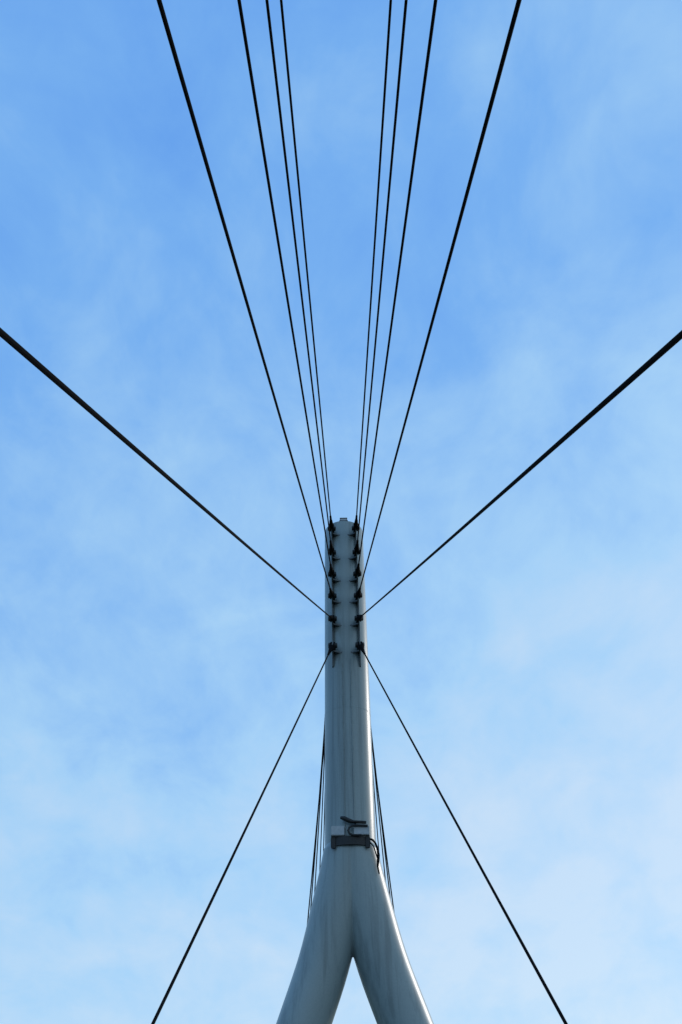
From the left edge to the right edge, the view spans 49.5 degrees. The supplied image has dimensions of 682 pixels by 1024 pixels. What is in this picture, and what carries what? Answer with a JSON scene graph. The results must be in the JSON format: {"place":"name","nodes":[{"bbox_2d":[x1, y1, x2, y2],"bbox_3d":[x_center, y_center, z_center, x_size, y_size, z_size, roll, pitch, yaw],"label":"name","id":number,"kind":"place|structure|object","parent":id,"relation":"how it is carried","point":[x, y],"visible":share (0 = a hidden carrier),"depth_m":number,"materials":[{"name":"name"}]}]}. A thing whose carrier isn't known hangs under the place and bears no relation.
{"place":"outdoors","nodes":[
{"label":"outdoors","id":0,"kind":"place"},
{"bbox_2d":[0,0,681,1023],"label":"sky","id":1,"kind":"structure","parent":0,"point":[156,673],"materials":[{"name":"blue"}]},
{"bbox_2d":[276,521,433,1023],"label":"bridge pylon","id":2,"kind":"object","parent":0,"point":[352,914],"visible":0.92,"depth_m":26.91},
{"label":"ground","id":3,"kind":"structure","parent":0,"visible":0},
{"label":"bridge","id":4,"kind":"object","parent":3,"relation":"on","visible":0},
{"bbox_2d":[0,328,334,621],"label":"stay cable","id":5,"kind":"object","parent":4,"relation":"attached to","point":[24,353],"visible":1,"depth_m":8.47,"materials":[{"name":"black metal"}]},
{"bbox_2d":[151,642,334,1023],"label":"stay cable","id":6,"kind":"object","parent":4,"relation":"attached to","point":[331,648],"visible":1,"depth_m":16.77,"materials":[{"name":"black metal"}]},
{"bbox_2d":[157,0,334,598],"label":"stay cable","id":7,"kind":"object","parent":4,"relation":"attached to","point":[182,80],"visible":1,"depth_m":11.86,"materials":[{"name":"black metal"}]},
{"bbox_2d":[237,0,333,577],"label":"stay cable","id":8,"kind":"object","parent":4,"relation":"attached to","point":[331,570],"visible":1,"depth_m":16.19,"materials":[{"name":"black metal"}]},
{"bbox_2d":[265,0,333,555],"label":"stay cable","id":9,"kind":"object","parent":4,"relation":"attached to","point":[331,548],"visible":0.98,"depth_m":18.92,"materials":[{"name":"black metal"}]},
{"bbox_2d":[280,0,333,531],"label":"stay cable","id":10,"kind":"object","parent":4,"relation":"attached to","point":[331,524],"visible":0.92,"depth_m":21.17,"materials":[{"name":"black metal"}]},
{"bbox_2d":[307,735,324,921],"bbox_3d":[-1.787,21.788,37.641,0.269,18.106,24.049,4,-41,-6],"label":"stay cable","id":11,"kind":"object","parent":4,"relation":"attached to","point":[316,827],"visible":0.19,"depth_m":36.18,"materials":[{"name":"black metal"}]},
{"bbox_2d":[310,721,324,908],"bbox_3d":[-1.761,23.045,40.183,0.270,19.492,29.505,3,-41,-5],"label":"stay cable","id":12,"kind":"object","parent":4,"relation":"attached to","point":[317,825],"visible":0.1,"depth_m":38.53,"materials":[{"name":"black metal"}]},
{"bbox_2d":[314,718,324,891],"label":"stay cable","id":13,"kind":"object","parent":4,"relation":"attached to","point":[318,834],"visible":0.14,"depth_m":40.84,"materials":[{"name":"black metal"}]},
{"bbox_2d":[319,749,324,870],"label":"stay cable","id":14,"kind":"object","parent":4,"relation":"attached to","point":[322,808],"visible":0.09,"depth_m":43.35,"materials":[{"name":"black metal"}]},
{"bbox_2d":[323,794,324,850],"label":"stay cable","id":15,"kind":"object","parent":4,"relation":"attached to","point":[324,822],"visible":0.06,"depth_m":47.42,"materials":[{"name":"black metal"}]},
{"bbox_2d":[331,816,379,873],"bbox_3d":[0.529,12.397,27.566,1.824,1.982,0.562,-1,-40,0],"label":"mounted floodlight","id":16,"kind":"object","parent":4,"relation":"attached to","point":[360,836],"visible":1,"depth_m":27.65,"materials":[{"name":"black metal"}]},
{"bbox_2d":[353,0,391,530],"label":"stay cable","id":17,"kind":"object","parent":4,"relation":"attached to","point":[355,524],"visible":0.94,"depth_m":21.21,"materials":[{"name":"black metal"}]},
{"bbox_2d":[373,775,378,847],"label":"stay cable","id":18,"kind":"object","parent":4,"relation":"attached to","point":[375,813],"visible":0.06,"depth_m":43.64,"materials":[{"name":"black metal"}]},
{"bbox_2d":[373,762,385,879],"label":"stay cable","id":19,"kind":"object","parent":4,"relation":"attached to","point":[379,824],"visible":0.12,"depth_m":40.59,"materials":[{"name":"black metal"}]},
{"bbox_2d":[354,0,407,554],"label":"stay cable","id":20,"kind":"object","parent":4,"relation":"attached to","point":[356,548],"visible":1,"depth_m":19.00,"materials":[{"name":"black metal"}]},
{"bbox_2d":[371,729,390,897],"bbox_3d":[2.901,22.954,40.181,0.270,19.492,29.505,-5,-41,5],"label":"stay cable","id":21,"kind":"object","parent":4,"relation":"attached to","point":[382,831],"visible":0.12,"depth_m":38.53,"materials":[{"name":"black metal"}]},
{"bbox_2d":[371,736,394,911],"bbox_3d":[2.875,21.698,37.638,0.269,18.106,24.049,-6,-41,6],"label":"stay cable","id":22,"kind":"object","parent":4,"relation":"attached to","point":[382,826],"visible":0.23,"depth_m":36.18,"materials":[{"name":"black metal"}]},
{"bbox_2d":[355,0,436,576],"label":"stay cable","id":23,"kind":"object","parent":4,"relation":"attached to","point":[357,570],"visible":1,"depth_m":16.27,"materials":[{"name":"black metal"}]},
{"bbox_2d":[356,0,521,598],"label":"stay cable","id":24,"kind":"object","parent":4,"relation":"attached to","point":[499,72],"visible":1,"depth_m":11.97,"materials":[{"name":"black metal"}]},
{"bbox_2d":[358,641,567,1023],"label":"stay cable","id":25,"kind":"object","parent":4,"relation":"attached to","point":[361,646],"visible":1,"depth_m":16.55,"materials":[{"name":"black metal"}]},
{"bbox_2d":[357,330,681,621],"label":"stay cable","id":26,"kind":"object","parent":4,"relation":"attached to","point":[661,352],"visible":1,"depth_m":8.84,"materials":[{"name":"black metal"}]}
]}

